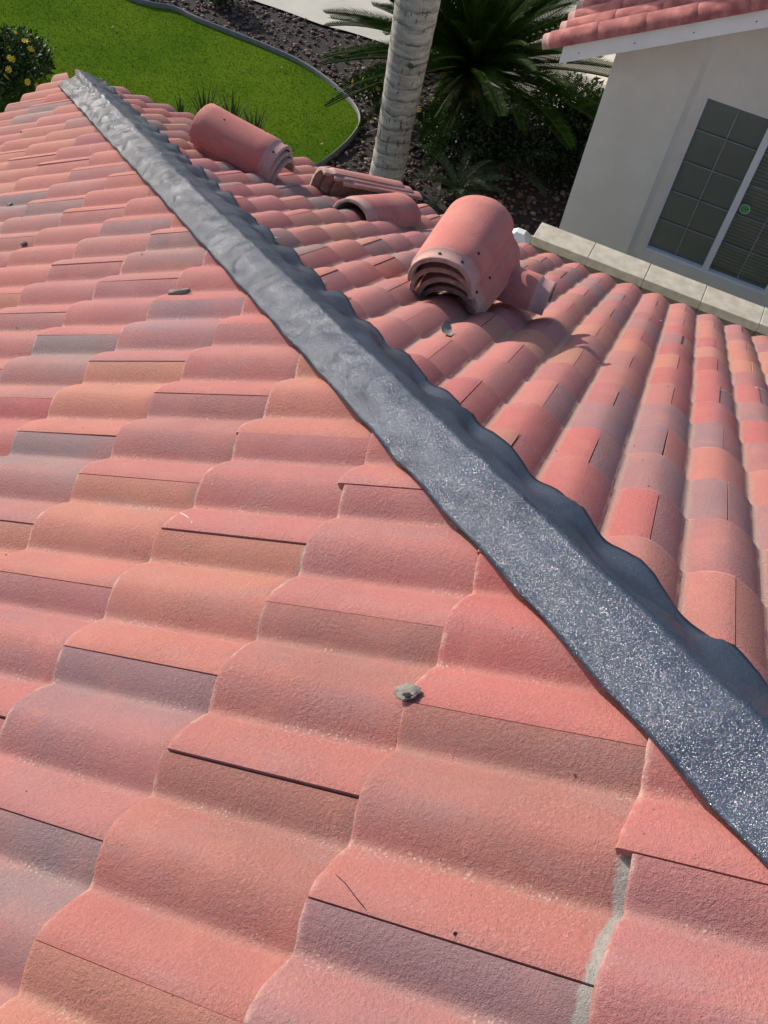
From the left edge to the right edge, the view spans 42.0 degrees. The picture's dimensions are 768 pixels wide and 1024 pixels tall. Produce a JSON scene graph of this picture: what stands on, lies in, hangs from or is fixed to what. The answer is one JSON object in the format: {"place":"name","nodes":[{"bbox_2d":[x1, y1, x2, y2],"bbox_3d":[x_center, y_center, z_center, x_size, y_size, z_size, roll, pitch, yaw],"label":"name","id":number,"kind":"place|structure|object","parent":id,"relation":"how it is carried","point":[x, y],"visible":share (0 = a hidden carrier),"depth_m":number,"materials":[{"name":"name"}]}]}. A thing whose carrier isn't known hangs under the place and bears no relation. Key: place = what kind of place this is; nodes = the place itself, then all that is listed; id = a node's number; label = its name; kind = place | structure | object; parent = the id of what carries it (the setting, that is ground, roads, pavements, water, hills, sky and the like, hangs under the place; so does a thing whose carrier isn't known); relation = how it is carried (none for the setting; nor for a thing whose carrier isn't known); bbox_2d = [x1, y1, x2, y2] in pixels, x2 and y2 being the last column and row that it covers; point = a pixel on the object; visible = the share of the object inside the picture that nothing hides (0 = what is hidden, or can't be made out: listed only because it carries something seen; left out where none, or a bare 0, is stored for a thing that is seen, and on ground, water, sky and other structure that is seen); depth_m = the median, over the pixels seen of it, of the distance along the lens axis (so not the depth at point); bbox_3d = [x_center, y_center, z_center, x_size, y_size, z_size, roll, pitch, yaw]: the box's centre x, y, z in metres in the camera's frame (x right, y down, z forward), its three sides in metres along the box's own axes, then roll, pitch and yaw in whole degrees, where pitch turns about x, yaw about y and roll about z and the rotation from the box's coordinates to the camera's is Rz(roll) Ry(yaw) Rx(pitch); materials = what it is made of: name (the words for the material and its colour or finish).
{"place":"outdoors","nodes":[
{"label":"outdoors","id":0,"kind":"place"},
{"bbox_2d":[0,0,357,163],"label":"lawn","id":1,"kind":"structure","parent":0,"point":[89,52],"depth_m":11.24,"materials":[{"name":"green plant"}]},
{"bbox_2d":[0,24,57,110],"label":"flowering bush","id":2,"kind":"object","parent":1,"relation":"on","point":[17,60],"visible":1,"depth_m":10.16,"materials":[{"name":"green plant"}]},
{"bbox_2d":[175,97,194,113],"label":"strap leaf plant","id":3,"kind":"object","parent":1,"relation":"on","point":[180,108],"visible":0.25,"depth_m":10.19,"materials":[{"name":"green plant"}]},
{"bbox_2d":[186,84,227,111],"bbox_3d":[-1.798,-4.108,10.225,0.459,0.538,0.222,22,50,8],"label":"strap leaf plant","id":4,"kind":"object","parent":1,"relation":"on","point":[204,101],"visible":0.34,"depth_m":10.17,"materials":[{"name":"green plant"}]},
{"bbox_2d":[220,93,250,118],"bbox_3d":[-1.547,-4.085,10.282,0.305,0.495,0.365,-11,54,-19],"label":"strap leaf plant","id":5,"kind":"object","parent":1,"relation":"on","point":[233,108],"visible":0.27,"depth_m":10.25,"materials":[{"name":"green plant"}]},
{"bbox_2d":[131,0,360,166],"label":"lawn edging","id":6,"kind":"object","parent":1,"relation":"on","point":[343,146],"visible":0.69,"depth_m":11.71,"materials":[{"name":"plastic"}]},
{"bbox_2d":[240,105,266,128],"bbox_3d":[-1.331,-3.948,10.283,0.265,0.384,0.272,-5,52,-15],"label":"strap leaf plant","id":7,"kind":"object","parent":1,"relation":"on","point":[259,124],"visible":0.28,"depth_m":10.26,"materials":[{"name":"green plant"}]},
{"bbox_2d":[252,0,509,94],"bbox_3d":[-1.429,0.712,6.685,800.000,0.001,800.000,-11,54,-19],"label":"ground","id":8,"kind":"structure","parent":0,"point":[351,33],"depth_m":12.42,"materials":[{"name":"grey concrete"}]},
{"bbox_2d":[0,69,767,1023],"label":"tiled house","id":9,"kind":"structure","parent":8,"relation":"on","point":[240,783],"depth_m":1.61,"materials":[{"name":"tile"}]},
{"bbox_2d":[167,288,190,294],"bbox_3d":[-0.582,-0.623,2.836,0.093,0.019,0.020,3,43,30],"label":"mortar crumb","id":10,"kind":"object","parent":9,"relation":"on","point":[179,291],"visible":1,"depth_m":2.83,"materials":[{"name":"grey concrete"}]},
{"bbox_2d":[193,144,294,184],"bbox_3d":[-0.635,-1.679,4.634,0.420,0.107,0.246,29,47,6],"label":"ridge tile","id":11,"kind":"object","parent":9,"relation":"on","point":[285,162],"visible":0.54,"depth_m":4.59,"materials":[{"name":"red ceramic"}]},
{"bbox_2d":[190,136,292,181],"bbox_3d":[-0.643,-1.700,4.609,0.421,0.107,0.246,29,47,6],"label":"ridge tile","id":12,"kind":"object","parent":11,"relation":"on","point":[231,159],"visible":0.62,"depth_m":4.55,"materials":[{"name":"red ceramic"}]},
{"bbox_2d":[188,103,291,174],"bbox_3d":[-0.646,-1.725,4.593,0.421,0.108,0.245,29,47,6],"label":"ridge tile","id":13,"kind":"object","parent":12,"relation":"on","point":[226,132],"visible":0.97,"depth_m":4.53,"materials":[{"name":"red ceramic"}]},
{"bbox_2d":[328,180,422,199],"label":"ridge tile","id":14,"kind":"object","parent":9,"relation":"on","point":[348,188],"visible":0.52,"depth_m":4.82,"materials":[{"name":"red ceramic"}]},
{"bbox_2d":[320,175,413,194],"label":"ridge tile","id":15,"kind":"object","parent":14,"relation":"on","point":[327,184],"visible":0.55,"depth_m":4.79,"materials":[{"name":"red ceramic"}]},
{"bbox_2d":[309,167,403,186],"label":"ridge tile","id":16,"kind":"object","parent":15,"relation":"on","point":[319,175],"visible":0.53,"depth_m":4.77,"materials":[{"name":"ceramic"}]},
{"bbox_2d":[333,192,420,227],"bbox_3d":[-0.024,-1.412,4.643,0.246,0.107,0.421,32,32,22],"label":"ridge tile","id":17,"kind":"object","parent":9,"relation":"on","point":[399,209],"visible":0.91,"depth_m":4.59,"materials":[{"name":"ceramic"}]},
{"bbox_2d":[5,217,760,934],"bbox_3d":[-0.603,-0.616,3.059,4.365,2.171,5.095,24,50,9],"label":"grit","id":18,"kind":"object","parent":9,"relation":"on","point":[177,457],"visible":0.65,"depth_m":2.03,"materials":[{"name":"black stone"}]},
{"bbox_2d":[394,682,422,699],"bbox_3d":[0.033,0.250,1.396,0.045,0.007,0.033,3,43,30],"label":"mortar plug","id":19,"kind":"object","parent":9,"relation":"on","point":[407,691],"visible":1,"depth_m":1.39,"materials":[{"name":"grey concrete"}]},
{"bbox_2d":[441,320,452,335],"bbox_3d":[0.181,-0.517,2.843,0.035,0.018,0.070,14,43,-14],"label":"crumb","id":20,"kind":"object","parent":9,"relation":"on","point":[446,328],"visible":1,"depth_m":2.85,"materials":[{"name":"grey concrete"}]},
{"bbox_2d":[496,267,556,315],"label":"ridge tile","id":21,"kind":"object","parent":9,"relation":"on","point":[528,290],"visible":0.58,"depth_m":3.49,"materials":[{"name":"ceramic"}]},
{"bbox_2d":[423,259,520,313],"bbox_3d":[0.291,-0.822,3.450,0.246,0.108,0.420,14,41,20],"label":"ridge tile","id":22,"kind":"object","parent":21,"relation":"on","point":[432,288],"visible":0.28,"depth_m":3.31,"materials":[{"name":"red ceramic"}]},
{"bbox_2d":[416,238,519,309],"bbox_3d":[0.283,-0.843,3.383,0.246,0.107,0.421,14,42,19],"label":"ridge tile","id":23,"kind":"object","parent":22,"relation":"on","point":[506,264],"visible":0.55,"depth_m":3.29,"materials":[{"name":"red ceramic"}]},
{"bbox_2d":[409,232,513,299],"bbox_3d":[0.260,-0.874,3.346,0.245,0.108,0.421,13,44,19],"label":"ridge tile","id":24,"kind":"object","parent":23,"relation":"on","point":[427,267],"visible":0.32,"depth_m":3.22,"materials":[{"name":"red ceramic"}]},
{"bbox_2d":[407,195,513,288],"bbox_3d":[0.249,-0.895,3.274,0.246,0.107,0.421,12,46,18],"label":"ridge tile","id":25,"kind":"object","parent":24,"relation":"on","point":[468,236],"visible":1,"depth_m":3.22,"materials":[{"name":"red ceramic"}]},
{"bbox_2d":[254,0,615,106],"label":"driveway","id":26,"kind":"structure","parent":0,"point":[311,10],"depth_m":12.55,"materials":[{"name":"concrete"}]},
{"bbox_2d":[148,0,767,278],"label":"gravel bed","id":27,"kind":"object","parent":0,"point":[321,47],"visible":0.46,"depth_m":11.08,"materials":[{"name":"grey gravel"}]},
{"bbox_2d":[206,0,237,6],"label":"grass tuft","id":28,"kind":"object","parent":27,"relation":"on","point":[219,2],"visible":1,"depth_m":12.24,"materials":[{"name":"green plant"}]},
{"bbox_2d":[351,61,384,113],"bbox_3d":[-0.030,-4.649,11.016,0.581,0.548,0.623,-11,54,-19],"label":"flowering bush","id":29,"kind":"object","parent":27,"relation":"on","point":[376,92],"visible":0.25,"depth_m":10.96,"materials":[{"name":"green plant"}]},
{"bbox_2d":[369,0,440,182],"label":"palm tree","id":30,"kind":"object","parent":27,"relation":"on","point":[412,29],"visible":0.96,"depth_m":9.43,"materials":[{"name":"grey plant"}]},
{"bbox_2d":[413,94,440,143],"bbox_3d":[0.451,-4.200,10.739,0.294,0.542,0.409,32,52,16],"label":"flowering bush","id":31,"kind":"object","parent":27,"relation":"on","point":[418,113],"visible":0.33,"depth_m":10.65,"materials":[{"name":"green plant"}]},
{"bbox_2d":[402,141,512,207],"bbox_3d":[0.781,-3.389,10.249,1.183,0.465,1.303,-11,54,-19],"label":"sago pup","id":32,"kind":"object","parent":27,"relation":"on","point":[456,189],"visible":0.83,"depth_m":10.25,"materials":[{"name":"green plant"}]},
{"bbox_2d":[318,0,612,169],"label":"sago palm","id":33,"kind":"object","parent":27,"relation":"on","point":[476,44],"visible":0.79,"depth_m":10.01,"materials":[{"name":"green plant"}]},
{"bbox_2d":[416,93,540,166],"bbox_3d":[0.944,-4.104,10.676,1.452,0.666,1.073,-11,54,-19],"label":"shrub","id":34,"kind":"object","parent":27,"relation":"on","point":[465,135],"visible":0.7,"depth_m":10.49,"materials":[{"name":"green plant"}]},
{"bbox_2d":[424,111,555,199],"bbox_3d":[1.197,-3.856,10.678,1.482,0.537,1.359,-11,54,-19],"label":"sago pup","id":35,"kind":"object","parent":27,"relation":"on","point":[497,162],"visible":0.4,"depth_m":10.65,"materials":[{"name":"green plant"}]},
{"bbox_2d":[512,228,532,243],"bbox_3d":[0.850,-1.451,7.753,0.170,1.710,0.170,24,50,9],"label":"rock","id":36,"kind":"object","parent":27,"relation":"on","point":[522,235],"visible":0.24,"depth_m":7.09,"materials":[{"name":"white stone"}]},
{"bbox_2d":[466,96,593,187],"bbox_3d":[1.654,-4.025,10.822,1.479,0.579,1.362,-11,54,-19],"label":"shrub","id":37,"kind":"object","parent":27,"relation":"on","point":[572,156],"visible":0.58,"depth_m":10.66,"materials":[{"name":"green plant"}]},
{"bbox_2d":[520,71,603,143],"bbox_3d":[2.200,-4.425,11.159,1.527,0.765,1.116,6,50,-6],"label":"shrub","id":38,"kind":"object","parent":27,"relation":"on","point":[569,111],"visible":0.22,"depth_m":10.99,"materials":[{"name":"green plant"}]},
{"bbox_2d":[531,222,767,336],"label":"block wall","id":39,"kind":"structure","parent":27,"relation":"on","point":[644,277],"depth_m":6.82,"materials":[{"name":"beige concrete"}]},
{"bbox_2d":[542,0,767,307],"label":"neighbour house","id":40,"kind":"structure","parent":27,"relation":"on","point":[672,174],"depth_m":7.72,"materials":[{"name":"paint"}]},
{"bbox_2d":[643,95,767,294],"bbox_3d":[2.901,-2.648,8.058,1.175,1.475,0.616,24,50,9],"label":"window","id":41,"kind":"structure","parent":40,"relation":"in","point":[722,167],"depth_m":8.01,"materials":[{"name":"glass"}]},
{"bbox_2d":[740,204,749,213],"bbox_3d":[2.857,-2.396,7.929,0.080,0.080,0.006,24,50,9],"label":"alarm sticker","id":42,"kind":"object","parent":40,"relation":"attached to","point":[744,208],"visible":1,"depth_m":7.93,"materials":[{"name":"green"}]}
]}

